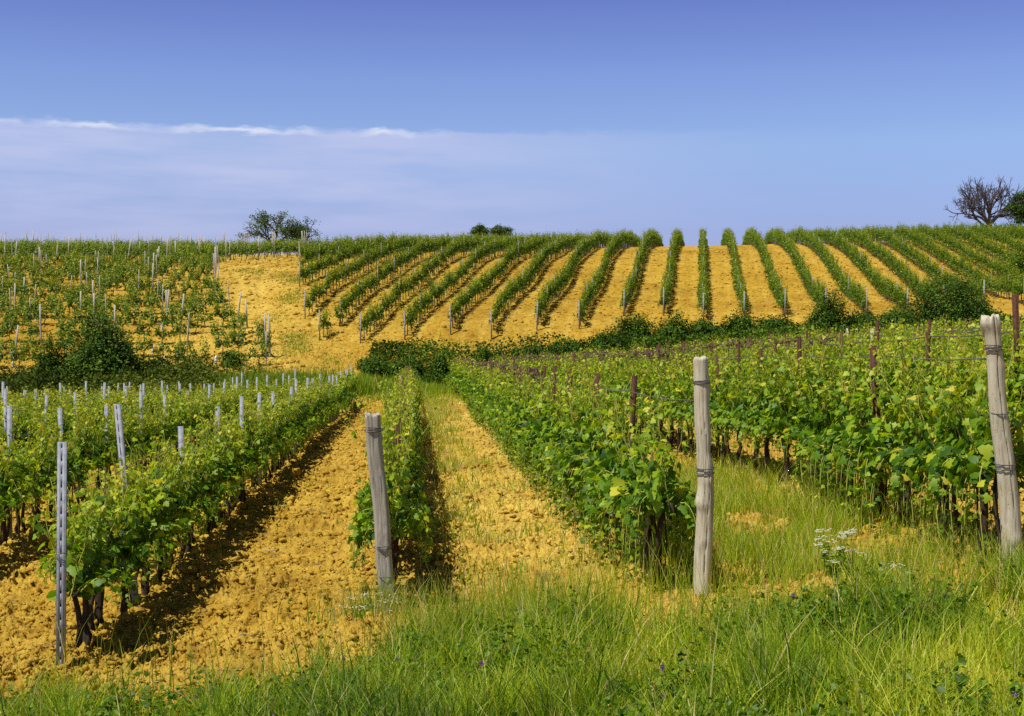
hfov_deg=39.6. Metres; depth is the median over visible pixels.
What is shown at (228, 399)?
grapevine
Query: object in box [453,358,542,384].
dried canes
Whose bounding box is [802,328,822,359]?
grapevine
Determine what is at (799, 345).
rusty stake
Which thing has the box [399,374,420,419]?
grapevine
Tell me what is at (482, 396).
grapevine
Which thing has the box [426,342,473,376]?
shrub
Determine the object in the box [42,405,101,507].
grapevine
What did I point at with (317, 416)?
grapevine
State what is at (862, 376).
grapevine
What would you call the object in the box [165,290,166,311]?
slope post
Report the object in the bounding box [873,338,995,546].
grapevine
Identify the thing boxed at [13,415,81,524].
grapevine
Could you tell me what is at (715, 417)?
grapevine
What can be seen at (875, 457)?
grapevine
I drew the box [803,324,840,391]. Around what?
grapevine
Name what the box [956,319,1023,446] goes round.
grapevine
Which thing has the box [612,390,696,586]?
grapevine
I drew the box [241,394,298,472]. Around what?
grapevine
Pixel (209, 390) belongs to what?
steel post
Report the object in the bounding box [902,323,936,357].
grapevine
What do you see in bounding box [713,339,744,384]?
grapevine
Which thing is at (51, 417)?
grapevine
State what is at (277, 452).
grapevine
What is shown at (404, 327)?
concrete post
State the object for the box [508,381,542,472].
grapevine
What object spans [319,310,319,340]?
concrete post
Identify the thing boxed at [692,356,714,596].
wooden post
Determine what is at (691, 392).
grapevine
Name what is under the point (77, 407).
grapevine
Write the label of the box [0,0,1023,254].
sky
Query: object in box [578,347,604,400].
grapevine
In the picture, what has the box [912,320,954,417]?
grapevine
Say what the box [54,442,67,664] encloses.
steel post
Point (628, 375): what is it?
grapevine
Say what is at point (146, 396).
grapevine
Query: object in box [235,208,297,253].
leafy tree
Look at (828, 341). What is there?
grapevine
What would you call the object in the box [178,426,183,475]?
steel post
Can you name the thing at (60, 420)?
steel post
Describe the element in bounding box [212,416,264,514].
grapevine
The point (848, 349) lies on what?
grapevine
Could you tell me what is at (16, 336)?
slope post
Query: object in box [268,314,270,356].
slope post
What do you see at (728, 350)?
grapevine
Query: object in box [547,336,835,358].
dried canes
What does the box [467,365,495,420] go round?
grapevine
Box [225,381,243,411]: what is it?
grapevine
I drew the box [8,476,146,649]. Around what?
grapevine
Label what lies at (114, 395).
trellis wire
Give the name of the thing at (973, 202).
bare tree
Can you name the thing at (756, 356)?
grapevine
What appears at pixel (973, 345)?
grapevine
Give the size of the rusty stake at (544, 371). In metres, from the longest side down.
2.153 x 0.058 x 0.049 m
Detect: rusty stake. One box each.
[393,425,401,553]
[518,367,521,398]
[534,366,546,456]
[551,366,556,463]
[568,371,571,434]
[594,373,599,406]
[623,376,636,548]
[655,344,659,437]
[681,342,684,371]
[715,354,719,462]
[737,340,740,374]
[753,348,762,470]
[797,336,803,484]
[806,329,808,364]
[840,331,842,359]
[869,346,885,512]
[876,321,878,346]
[926,332,931,429]
[928,319,930,351]
[1012,294,1023,460]
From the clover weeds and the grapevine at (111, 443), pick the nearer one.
the clover weeds
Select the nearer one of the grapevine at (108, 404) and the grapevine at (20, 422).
the grapevine at (20, 422)
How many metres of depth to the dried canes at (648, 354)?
32.92 m
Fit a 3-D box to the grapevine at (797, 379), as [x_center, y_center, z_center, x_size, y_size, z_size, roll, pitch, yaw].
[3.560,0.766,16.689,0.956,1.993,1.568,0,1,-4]
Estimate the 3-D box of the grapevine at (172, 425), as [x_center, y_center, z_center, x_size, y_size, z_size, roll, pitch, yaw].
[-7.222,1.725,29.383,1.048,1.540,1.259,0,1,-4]
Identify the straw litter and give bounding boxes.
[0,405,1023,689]
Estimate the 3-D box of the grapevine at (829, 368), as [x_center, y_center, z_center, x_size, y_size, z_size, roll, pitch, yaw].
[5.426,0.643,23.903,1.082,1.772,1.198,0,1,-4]
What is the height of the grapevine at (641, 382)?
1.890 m
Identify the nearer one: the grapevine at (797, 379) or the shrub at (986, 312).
the grapevine at (797, 379)
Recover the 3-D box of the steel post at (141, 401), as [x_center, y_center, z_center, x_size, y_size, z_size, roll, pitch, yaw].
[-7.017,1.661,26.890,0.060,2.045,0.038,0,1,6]
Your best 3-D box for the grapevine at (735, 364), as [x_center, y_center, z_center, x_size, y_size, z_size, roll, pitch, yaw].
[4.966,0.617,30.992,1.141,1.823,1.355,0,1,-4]
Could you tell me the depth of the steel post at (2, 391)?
34.74 m
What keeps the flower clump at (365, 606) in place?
on the ground at (480, 329)
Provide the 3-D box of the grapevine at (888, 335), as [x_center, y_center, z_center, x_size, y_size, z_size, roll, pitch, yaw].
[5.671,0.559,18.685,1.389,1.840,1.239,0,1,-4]
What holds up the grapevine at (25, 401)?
on the ground at (480, 329)
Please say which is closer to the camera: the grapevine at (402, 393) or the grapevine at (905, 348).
the grapevine at (402, 393)
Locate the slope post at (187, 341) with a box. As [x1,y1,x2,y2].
[187,325,187,356]
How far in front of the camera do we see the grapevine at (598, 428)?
15.77 m
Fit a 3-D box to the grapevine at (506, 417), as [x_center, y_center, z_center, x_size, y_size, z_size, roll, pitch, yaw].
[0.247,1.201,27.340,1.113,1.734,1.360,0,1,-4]
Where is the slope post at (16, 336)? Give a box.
[15,325,18,353]
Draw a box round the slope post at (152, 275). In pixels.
[152,263,153,292]
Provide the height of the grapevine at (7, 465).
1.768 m
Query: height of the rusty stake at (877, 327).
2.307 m
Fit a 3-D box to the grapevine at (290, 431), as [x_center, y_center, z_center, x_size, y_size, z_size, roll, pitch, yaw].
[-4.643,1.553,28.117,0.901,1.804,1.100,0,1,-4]
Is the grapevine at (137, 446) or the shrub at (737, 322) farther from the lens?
the shrub at (737, 322)
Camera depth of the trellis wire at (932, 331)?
31.48 m
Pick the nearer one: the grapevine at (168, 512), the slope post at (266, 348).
the grapevine at (168, 512)
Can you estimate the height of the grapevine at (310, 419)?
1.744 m
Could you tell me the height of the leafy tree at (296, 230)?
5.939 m
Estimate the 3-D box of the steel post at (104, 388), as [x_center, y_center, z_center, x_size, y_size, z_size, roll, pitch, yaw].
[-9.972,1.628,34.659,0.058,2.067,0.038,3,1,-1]
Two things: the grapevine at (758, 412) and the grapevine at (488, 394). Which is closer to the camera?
the grapevine at (758, 412)
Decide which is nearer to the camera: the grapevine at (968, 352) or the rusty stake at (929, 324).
the grapevine at (968, 352)
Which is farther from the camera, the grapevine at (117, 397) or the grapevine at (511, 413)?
the grapevine at (117, 397)
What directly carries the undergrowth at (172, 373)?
on the ground at (480, 329)
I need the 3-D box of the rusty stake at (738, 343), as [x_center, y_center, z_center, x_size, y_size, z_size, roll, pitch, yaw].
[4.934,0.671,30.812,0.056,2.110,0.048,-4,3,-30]
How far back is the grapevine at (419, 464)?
19.35 m
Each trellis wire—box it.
[12,379,288,436]
[15,388,172,397]
[21,383,232,410]
[68,377,344,491]
[479,366,693,400]
[524,355,985,360]
[596,330,1022,355]
[620,330,980,354]
[699,328,979,345]
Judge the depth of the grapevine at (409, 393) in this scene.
28.30 m
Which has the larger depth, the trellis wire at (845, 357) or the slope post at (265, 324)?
the slope post at (265, 324)
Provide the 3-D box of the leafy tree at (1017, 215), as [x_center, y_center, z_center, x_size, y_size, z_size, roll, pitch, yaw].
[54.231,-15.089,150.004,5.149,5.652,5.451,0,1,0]
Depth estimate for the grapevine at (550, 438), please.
21.01 m
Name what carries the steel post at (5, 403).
on the ground at (480, 329)
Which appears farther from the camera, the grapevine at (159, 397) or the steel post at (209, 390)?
the grapevine at (159, 397)
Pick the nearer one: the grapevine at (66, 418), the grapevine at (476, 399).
the grapevine at (66, 418)
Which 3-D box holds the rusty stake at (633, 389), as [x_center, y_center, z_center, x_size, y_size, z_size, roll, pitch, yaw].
[1.172,1.240,14.293,0.047,2.131,0.060,5,4,38]
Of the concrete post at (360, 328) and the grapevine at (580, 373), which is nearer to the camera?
the grapevine at (580, 373)
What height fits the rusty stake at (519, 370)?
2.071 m
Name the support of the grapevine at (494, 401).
on the ground at (480, 329)
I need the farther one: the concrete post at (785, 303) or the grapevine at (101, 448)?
the concrete post at (785, 303)
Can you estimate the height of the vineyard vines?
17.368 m
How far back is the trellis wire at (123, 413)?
24.06 m
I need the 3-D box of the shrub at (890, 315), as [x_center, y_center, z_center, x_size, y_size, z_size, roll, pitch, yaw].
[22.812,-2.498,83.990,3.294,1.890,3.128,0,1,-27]
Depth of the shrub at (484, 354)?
81.10 m
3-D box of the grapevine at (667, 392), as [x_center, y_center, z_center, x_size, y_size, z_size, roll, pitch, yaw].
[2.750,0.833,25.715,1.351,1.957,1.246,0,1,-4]
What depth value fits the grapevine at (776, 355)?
26.55 m
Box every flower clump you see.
[338,592,397,617]
[814,528,863,580]
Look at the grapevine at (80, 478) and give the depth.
20.45 m
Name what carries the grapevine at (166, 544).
on the ground at (480, 329)
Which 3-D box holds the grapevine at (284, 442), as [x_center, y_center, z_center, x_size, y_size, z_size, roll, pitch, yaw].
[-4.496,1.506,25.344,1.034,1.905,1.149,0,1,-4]
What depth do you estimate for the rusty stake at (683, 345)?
24.98 m
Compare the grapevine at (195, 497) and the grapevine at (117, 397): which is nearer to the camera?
the grapevine at (195, 497)
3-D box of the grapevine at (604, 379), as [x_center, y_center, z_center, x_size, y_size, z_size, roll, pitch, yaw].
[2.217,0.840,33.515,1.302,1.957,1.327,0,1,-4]
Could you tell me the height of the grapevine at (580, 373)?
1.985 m
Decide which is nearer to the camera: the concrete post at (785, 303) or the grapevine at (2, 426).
the grapevine at (2, 426)
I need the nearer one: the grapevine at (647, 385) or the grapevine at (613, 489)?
the grapevine at (613, 489)
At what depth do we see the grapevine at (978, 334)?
36.11 m
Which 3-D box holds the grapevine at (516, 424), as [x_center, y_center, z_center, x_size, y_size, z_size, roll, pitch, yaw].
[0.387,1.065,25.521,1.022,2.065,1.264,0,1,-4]
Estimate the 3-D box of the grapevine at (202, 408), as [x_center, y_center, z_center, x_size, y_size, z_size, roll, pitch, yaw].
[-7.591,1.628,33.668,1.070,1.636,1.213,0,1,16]
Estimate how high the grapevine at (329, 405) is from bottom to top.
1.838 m
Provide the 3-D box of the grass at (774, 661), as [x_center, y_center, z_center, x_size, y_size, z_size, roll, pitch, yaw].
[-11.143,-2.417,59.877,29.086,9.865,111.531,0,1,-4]
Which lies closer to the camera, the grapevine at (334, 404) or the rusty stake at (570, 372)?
the rusty stake at (570, 372)
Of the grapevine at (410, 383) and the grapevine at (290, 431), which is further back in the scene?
the grapevine at (410, 383)
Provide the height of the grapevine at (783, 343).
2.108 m
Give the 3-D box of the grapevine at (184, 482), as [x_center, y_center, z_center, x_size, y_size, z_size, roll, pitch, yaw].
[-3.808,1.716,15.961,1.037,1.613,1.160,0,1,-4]
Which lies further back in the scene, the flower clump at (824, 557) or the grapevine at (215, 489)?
the grapevine at (215, 489)
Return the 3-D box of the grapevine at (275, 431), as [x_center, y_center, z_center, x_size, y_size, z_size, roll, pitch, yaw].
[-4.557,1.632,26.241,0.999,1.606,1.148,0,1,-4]
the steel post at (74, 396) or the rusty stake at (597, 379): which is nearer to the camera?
the rusty stake at (597, 379)
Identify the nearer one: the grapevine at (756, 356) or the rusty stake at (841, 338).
the grapevine at (756, 356)
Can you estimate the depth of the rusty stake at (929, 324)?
26.33 m
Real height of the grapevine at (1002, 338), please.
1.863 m
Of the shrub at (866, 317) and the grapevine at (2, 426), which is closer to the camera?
the grapevine at (2, 426)
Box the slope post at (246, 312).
[245,299,247,327]
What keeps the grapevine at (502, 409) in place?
on the ground at (480, 329)
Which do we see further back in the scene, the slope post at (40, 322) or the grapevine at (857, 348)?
the slope post at (40, 322)
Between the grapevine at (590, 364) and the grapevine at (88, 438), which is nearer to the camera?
the grapevine at (88, 438)
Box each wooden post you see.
[364,412,397,608]
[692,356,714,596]
[980,314,1022,569]
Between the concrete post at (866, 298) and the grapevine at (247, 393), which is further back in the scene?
the concrete post at (866, 298)
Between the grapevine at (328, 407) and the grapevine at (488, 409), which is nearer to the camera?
the grapevine at (488, 409)
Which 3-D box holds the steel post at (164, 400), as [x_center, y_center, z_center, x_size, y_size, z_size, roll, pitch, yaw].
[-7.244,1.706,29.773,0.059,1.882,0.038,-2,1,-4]
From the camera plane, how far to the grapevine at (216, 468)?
18.57 m
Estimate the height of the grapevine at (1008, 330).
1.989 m
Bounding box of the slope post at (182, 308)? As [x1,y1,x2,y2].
[180,294,184,331]
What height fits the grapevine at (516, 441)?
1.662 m
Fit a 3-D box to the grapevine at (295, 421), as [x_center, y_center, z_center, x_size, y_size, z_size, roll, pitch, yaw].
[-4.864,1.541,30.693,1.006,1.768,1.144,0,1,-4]
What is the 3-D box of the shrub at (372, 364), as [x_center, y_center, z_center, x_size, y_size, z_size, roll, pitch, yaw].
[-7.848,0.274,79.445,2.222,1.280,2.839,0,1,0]
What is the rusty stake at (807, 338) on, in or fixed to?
on the ground at (480, 329)
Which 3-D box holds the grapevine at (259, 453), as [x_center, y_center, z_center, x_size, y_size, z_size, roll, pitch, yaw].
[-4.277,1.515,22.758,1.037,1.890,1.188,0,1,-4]
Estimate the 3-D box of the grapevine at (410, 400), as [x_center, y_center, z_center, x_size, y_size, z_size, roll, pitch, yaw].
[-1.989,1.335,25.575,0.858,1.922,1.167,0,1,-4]
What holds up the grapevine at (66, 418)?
on the ground at (480, 329)
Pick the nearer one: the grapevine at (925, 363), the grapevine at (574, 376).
the grapevine at (925, 363)
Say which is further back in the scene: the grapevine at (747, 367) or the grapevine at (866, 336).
the grapevine at (866, 336)
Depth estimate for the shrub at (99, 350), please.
70.85 m
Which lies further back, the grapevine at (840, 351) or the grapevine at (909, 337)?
the grapevine at (909, 337)
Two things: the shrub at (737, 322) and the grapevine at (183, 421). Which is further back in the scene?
the shrub at (737, 322)
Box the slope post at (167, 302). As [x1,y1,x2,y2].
[166,290,168,317]
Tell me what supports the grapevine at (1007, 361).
on the ground at (480, 329)
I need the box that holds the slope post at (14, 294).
[14,283,15,308]
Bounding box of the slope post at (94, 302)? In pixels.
[93,293,94,319]
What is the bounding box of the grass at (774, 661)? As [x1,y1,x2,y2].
[0,263,1023,715]
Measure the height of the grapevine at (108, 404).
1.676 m
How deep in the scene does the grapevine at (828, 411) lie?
15.82 m
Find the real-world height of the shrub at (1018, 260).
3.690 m
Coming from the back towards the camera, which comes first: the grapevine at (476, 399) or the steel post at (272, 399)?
the grapevine at (476, 399)
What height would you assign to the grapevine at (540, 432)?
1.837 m
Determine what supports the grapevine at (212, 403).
on the ground at (480, 329)
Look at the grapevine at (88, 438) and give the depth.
22.29 m
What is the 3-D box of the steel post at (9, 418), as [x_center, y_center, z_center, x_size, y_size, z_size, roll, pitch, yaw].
[-6.419,1.675,18.174,0.058,2.134,0.038,0,1,-3]
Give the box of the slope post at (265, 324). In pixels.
[264,313,265,342]
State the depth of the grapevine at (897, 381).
20.34 m
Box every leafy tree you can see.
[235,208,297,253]
[278,216,321,242]
[469,222,489,238]
[489,223,515,237]
[1002,190,1023,226]
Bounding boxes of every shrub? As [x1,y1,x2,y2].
[28,328,76,393]
[45,298,149,390]
[145,353,171,376]
[219,348,246,366]
[355,352,388,373]
[386,354,428,376]
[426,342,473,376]
[466,341,512,369]
[506,341,557,362]
[547,336,593,355]
[586,324,631,352]
[610,309,663,345]
[654,307,697,341]
[690,315,724,338]
[719,306,760,336]
[750,310,801,333]
[801,281,859,334]
[845,306,880,331]
[876,300,923,328]
[896,269,1006,324]
[972,305,1007,319]
[998,236,1023,278]
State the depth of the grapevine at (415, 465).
18.47 m
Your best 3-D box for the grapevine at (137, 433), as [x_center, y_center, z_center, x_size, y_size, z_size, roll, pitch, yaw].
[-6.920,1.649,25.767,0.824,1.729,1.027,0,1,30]
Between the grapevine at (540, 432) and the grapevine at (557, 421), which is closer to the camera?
the grapevine at (557, 421)
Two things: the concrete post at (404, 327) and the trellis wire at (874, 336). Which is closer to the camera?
the trellis wire at (874, 336)
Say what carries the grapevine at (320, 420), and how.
on the ground at (480, 329)
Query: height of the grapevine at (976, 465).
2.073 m
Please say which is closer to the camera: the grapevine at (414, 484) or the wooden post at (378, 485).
the wooden post at (378, 485)
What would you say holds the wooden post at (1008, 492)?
on the ground at (480, 329)
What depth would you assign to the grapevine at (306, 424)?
31.76 m
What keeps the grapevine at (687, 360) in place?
on the ground at (480, 329)
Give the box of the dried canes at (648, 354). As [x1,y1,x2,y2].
[498,349,691,368]
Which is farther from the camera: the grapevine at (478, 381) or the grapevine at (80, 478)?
the grapevine at (478, 381)
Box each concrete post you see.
[304,290,305,318]
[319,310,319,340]
[360,313,360,343]
[403,311,405,339]
[449,305,450,334]
[490,310,491,339]
[536,300,537,330]
[578,300,579,328]
[623,289,624,315]
[784,288,785,316]
[866,287,867,311]
[983,280,984,297]
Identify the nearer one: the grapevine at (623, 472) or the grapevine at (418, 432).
the grapevine at (623, 472)
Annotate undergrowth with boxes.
[0,336,272,399]
[362,311,1023,384]
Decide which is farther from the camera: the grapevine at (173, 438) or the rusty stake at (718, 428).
the grapevine at (173, 438)
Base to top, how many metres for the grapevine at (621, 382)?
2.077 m
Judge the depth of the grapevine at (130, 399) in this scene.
37.69 m
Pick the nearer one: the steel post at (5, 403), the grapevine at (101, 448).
the grapevine at (101, 448)
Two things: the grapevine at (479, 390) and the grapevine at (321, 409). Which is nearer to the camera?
the grapevine at (321, 409)
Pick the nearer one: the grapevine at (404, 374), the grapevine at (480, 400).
the grapevine at (480, 400)
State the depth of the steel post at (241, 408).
22.27 m
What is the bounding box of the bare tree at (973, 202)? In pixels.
[943,175,1023,237]
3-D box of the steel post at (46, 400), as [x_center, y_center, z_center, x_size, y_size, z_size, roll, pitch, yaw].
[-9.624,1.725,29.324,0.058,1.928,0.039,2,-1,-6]
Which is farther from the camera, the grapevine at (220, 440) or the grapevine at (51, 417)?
the grapevine at (51, 417)
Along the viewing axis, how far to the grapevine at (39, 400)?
37.83 m
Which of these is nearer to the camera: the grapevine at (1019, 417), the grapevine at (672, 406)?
the grapevine at (1019, 417)
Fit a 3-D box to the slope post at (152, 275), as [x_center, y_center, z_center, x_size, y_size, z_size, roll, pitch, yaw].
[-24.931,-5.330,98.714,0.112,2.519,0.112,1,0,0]
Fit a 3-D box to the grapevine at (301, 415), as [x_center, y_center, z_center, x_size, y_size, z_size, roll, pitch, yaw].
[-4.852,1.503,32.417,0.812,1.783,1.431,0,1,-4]
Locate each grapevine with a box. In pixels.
[0,397,16,468]
[0,398,32,451]
[0,400,37,467]
[0,413,26,455]
[0,426,53,543]
[0,431,61,534]
[4,387,25,416]
[8,393,29,417]
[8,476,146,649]
[12,417,88,518]
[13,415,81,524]
[14,399,47,437]
[16,386,41,421]
[23,389,50,415]
[24,405,67,447]
[36,469,164,631]
[40,399,70,459]
[41,385,61,424]
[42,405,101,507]
[43,382,64,416]
[48,394,78,445]
[54,390,72,412]
[57,395,90,438]
[58,382,79,414]
[65,386,103,432]
[66,400,117,501]
[79,400,131,496]
[80,394,108,425]
[81,457,179,614]
[84,389,111,422]
[85,412,133,489]
[94,391,115,420]
[95,403,153,480]
[101,395,148,467]
[104,398,164,476]
[106,385,129,425]
[107,437,199,598]
[109,383,137,424]
[118,388,143,420]
[118,391,146,414]
[121,400,173,474]
[131,386,158,414]
[131,436,201,582]
[132,389,149,411]
[135,438,226,558]
[143,398,177,462]
[144,405,187,466]
[148,379,170,408]
[148,389,162,411]
[148,440,221,564]
[153,429,234,541]
[156,389,195,460]
[166,391,206,461]
[172,390,209,436]
[173,388,207,451]
[183,387,214,446]
[185,419,245,533]
[189,392,217,447]
[194,388,224,432]
[194,408,254,517]
[196,408,252,528]
[199,380,230,431]
[200,386,232,420]
[212,385,234,414]
[212,388,238,427]
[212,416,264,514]
[213,408,276,506]
[216,388,239,425]
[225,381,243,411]
[225,382,249,419]
[226,394,278,500]
[230,382,256,420]
[236,400,278,487]
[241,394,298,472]
[244,389,288,482]
[244,402,287,485]
[252,393,304,467]
[253,385,308,462]
[254,404,292,479]
[262,393,301,468]
[276,389,309,458]
[278,386,319,447]
[280,384,313,454]
[283,385,317,453]
[286,385,319,448]
[289,379,324,440]
[293,375,333,431]
[298,382,331,434]
[298,386,326,432]
[298,388,326,433]
[299,379,332,430]
[301,381,327,429]
[304,380,336,428]
[311,374,339,426]
[322,381,337,427]
[337,402,431,542]
[346,429,432,582]
[349,407,434,578]
[353,402,425,564]
[362,393,423,489]
[363,399,424,486]
[369,392,424,486]
[376,375,423,453]
[379,384,420,451]
[380,381,418,453]
[381,381,423,448]
[383,399,426,480]
[385,379,419,427]
[389,375,424,454]
[390,394,423,463]
[392,366,417,402]
[392,386,419,407]
[392,402,442,491]
[396,372,419,413]
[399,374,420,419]
[400,369,420,415]
[400,382,428,428]
[466,366,488,417]
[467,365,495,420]
[467,375,494,417]
[469,371,499,421]
[470,356,495,420]
[472,366,489,426]
[473,366,495,427]
[474,363,503,430]
[478,368,504,429]
[479,361,499,432]
[482,371,500,434]
[483,367,507,433]
[484,360,517,436]
[487,362,522,442]
[488,374,517,445]
[489,363,518,443]
[492,355,529,446]
[494,363,542,455]
[495,378,518,453]
[496,379,536,461]
[499,373,543,460]
[506,360,557,470]
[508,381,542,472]
[509,383,559,475]
[512,367,562,477]
[516,379,567,487]
[523,379,582,489]
[528,372,586,499]
[530,384,583,501]
[542,352,568,387]
[543,358,613,515]
[544,380,606,517]
[553,358,638,532]
[558,352,580,398]
[560,358,587,398]
[563,350,584,408]
[565,366,669,544]
[567,382,645,542]
[572,354,592,409]
[572,360,591,401]
[573,391,687,567]
[574,358,593,411]
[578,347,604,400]
[578,353,614,407]
[586,355,609,394]
[588,347,616,404]
[588,390,695,572]
[600,349,630,416]
[604,355,626,423]
[605,345,641,419]
[610,342,648,433]
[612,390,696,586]
[613,342,655,434]
[621,354,688,433]
[621,357,677,436]
[624,350,694,446]
[637,353,683,442]
[647,347,662,377]
[654,344,681,382]
[655,357,715,451]
[663,342,713,456]
[673,344,733,460]
[675,349,751,465]
[675,350,720,435]
[684,337,708,379]
[693,338,715,369]
[708,351,719,379]
[710,343,736,384]
[710,343,773,466]
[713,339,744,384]
[715,344,780,469]
[724,350,753,380]
[732,345,784,386]
[736,330,807,475]
[737,343,812,481]
[744,337,785,397]
[748,337,773,384]
[755,333,795,397]
[767,337,809,398]
[769,339,838,494]
[771,332,795,359]
[775,350,869,502]
[783,334,802,359]
[793,341,831,394]
[794,347,902,511]
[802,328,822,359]
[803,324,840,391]
[809,337,853,374]
[810,330,839,360]
[813,348,863,420]
[817,341,899,421]
[819,346,930,524]
[825,332,845,353]
[831,324,868,425]
[831,339,843,371]
[847,336,975,535]
[854,331,875,371]
[855,318,914,422]
[855,327,882,351]
[858,322,891,412]
[872,334,945,429]
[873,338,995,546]
[874,329,896,410]
[883,331,978,438]
[885,333,923,374]
[891,326,918,353]
[893,326,932,374]
[896,328,968,431]
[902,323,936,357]
[905,332,1023,556]
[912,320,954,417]
[918,317,948,349]
[924,314,971,381]
[934,327,965,350]
[937,330,981,387]
[943,334,1015,428]
[948,333,977,351]
[952,318,980,342]
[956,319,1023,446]
[965,329,1001,362]
[972,322,1012,347]
[974,323,1011,355]
[976,324,1012,366]
[1002,316,1023,356]
[1002,338,1023,427]
[1006,317,1023,440]
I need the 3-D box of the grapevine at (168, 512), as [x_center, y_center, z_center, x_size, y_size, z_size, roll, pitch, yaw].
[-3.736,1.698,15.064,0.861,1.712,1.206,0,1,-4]
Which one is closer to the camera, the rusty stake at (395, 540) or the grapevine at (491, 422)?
the rusty stake at (395, 540)
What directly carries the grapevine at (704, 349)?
on the ground at (480, 329)
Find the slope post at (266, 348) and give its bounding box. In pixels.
[266,332,266,364]
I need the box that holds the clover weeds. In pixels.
[0,552,1023,715]
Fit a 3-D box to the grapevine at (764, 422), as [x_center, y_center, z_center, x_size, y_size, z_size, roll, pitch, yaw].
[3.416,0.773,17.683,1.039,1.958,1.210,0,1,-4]
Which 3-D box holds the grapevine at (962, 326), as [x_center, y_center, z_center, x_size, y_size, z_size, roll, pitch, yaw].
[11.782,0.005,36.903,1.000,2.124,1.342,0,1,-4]
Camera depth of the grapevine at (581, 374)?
38.08 m
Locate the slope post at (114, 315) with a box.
[114,305,115,326]
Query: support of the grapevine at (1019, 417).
on the ground at (480, 329)
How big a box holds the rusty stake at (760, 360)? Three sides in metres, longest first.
2.061 x 0.047 x 0.046 m
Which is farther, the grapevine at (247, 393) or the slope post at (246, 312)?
the slope post at (246, 312)
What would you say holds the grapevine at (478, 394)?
on the ground at (480, 329)
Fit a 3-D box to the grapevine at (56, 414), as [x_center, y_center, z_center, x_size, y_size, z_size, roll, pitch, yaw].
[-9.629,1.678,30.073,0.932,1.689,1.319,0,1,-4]
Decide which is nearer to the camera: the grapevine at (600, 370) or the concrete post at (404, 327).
the grapevine at (600, 370)
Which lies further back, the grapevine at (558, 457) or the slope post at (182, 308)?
the slope post at (182, 308)
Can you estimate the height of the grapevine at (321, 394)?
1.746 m
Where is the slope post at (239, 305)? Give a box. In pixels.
[237,292,240,321]
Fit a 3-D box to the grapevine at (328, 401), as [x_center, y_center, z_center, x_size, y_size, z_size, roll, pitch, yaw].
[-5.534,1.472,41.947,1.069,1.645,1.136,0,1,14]
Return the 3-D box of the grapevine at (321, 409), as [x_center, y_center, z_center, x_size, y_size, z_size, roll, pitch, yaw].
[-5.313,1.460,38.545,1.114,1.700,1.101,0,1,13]
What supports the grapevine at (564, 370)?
on the ground at (480, 329)
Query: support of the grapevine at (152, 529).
on the ground at (480, 329)
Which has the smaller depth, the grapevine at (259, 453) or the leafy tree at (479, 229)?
the grapevine at (259, 453)
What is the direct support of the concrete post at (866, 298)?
on the ground at (480, 329)
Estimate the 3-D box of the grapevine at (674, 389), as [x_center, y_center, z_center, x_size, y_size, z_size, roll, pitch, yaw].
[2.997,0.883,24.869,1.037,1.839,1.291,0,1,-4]
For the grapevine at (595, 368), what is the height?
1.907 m
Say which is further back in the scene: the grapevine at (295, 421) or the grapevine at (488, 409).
the grapevine at (488, 409)
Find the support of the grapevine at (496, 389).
on the ground at (480, 329)
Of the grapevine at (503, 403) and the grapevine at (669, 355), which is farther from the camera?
the grapevine at (669, 355)
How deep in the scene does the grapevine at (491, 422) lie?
30.98 m
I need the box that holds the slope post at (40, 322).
[39,304,41,340]
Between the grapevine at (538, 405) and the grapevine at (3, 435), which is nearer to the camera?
the grapevine at (538, 405)
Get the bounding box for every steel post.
[1,382,3,405]
[3,390,6,443]
[7,406,11,537]
[44,395,47,427]
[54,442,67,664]
[57,408,62,437]
[73,392,76,412]
[103,382,105,411]
[104,405,108,493]
[114,404,138,602]
[139,392,142,471]
[142,383,144,399]
[163,395,166,412]
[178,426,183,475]
[207,384,210,444]
[215,406,219,518]
[239,396,243,500]
[257,393,261,484]
[271,391,275,462]
[287,387,292,459]
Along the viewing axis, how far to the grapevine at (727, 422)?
19.54 m
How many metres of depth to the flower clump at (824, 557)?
11.29 m
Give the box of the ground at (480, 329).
[0,239,1023,715]
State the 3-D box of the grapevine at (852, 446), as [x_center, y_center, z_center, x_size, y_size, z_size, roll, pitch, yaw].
[3.687,0.815,14.267,1.080,1.908,1.335,0,1,-4]
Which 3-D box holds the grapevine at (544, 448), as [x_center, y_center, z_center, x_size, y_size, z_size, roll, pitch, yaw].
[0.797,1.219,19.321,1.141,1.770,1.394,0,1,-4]
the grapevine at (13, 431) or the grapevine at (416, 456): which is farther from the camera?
the grapevine at (13, 431)
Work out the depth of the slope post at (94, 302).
86.62 m
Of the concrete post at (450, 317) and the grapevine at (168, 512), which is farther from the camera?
the concrete post at (450, 317)
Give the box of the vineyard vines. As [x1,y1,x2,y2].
[0,220,1023,535]
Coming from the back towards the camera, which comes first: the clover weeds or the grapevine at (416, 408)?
the grapevine at (416, 408)
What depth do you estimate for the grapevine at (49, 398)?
38.85 m
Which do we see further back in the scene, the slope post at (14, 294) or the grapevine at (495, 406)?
the slope post at (14, 294)
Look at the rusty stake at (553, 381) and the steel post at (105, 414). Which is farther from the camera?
the steel post at (105, 414)
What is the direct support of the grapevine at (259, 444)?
on the ground at (480, 329)
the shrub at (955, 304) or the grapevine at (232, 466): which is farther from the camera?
the shrub at (955, 304)
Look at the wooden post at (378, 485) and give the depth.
12.61 m
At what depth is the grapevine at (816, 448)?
14.84 m

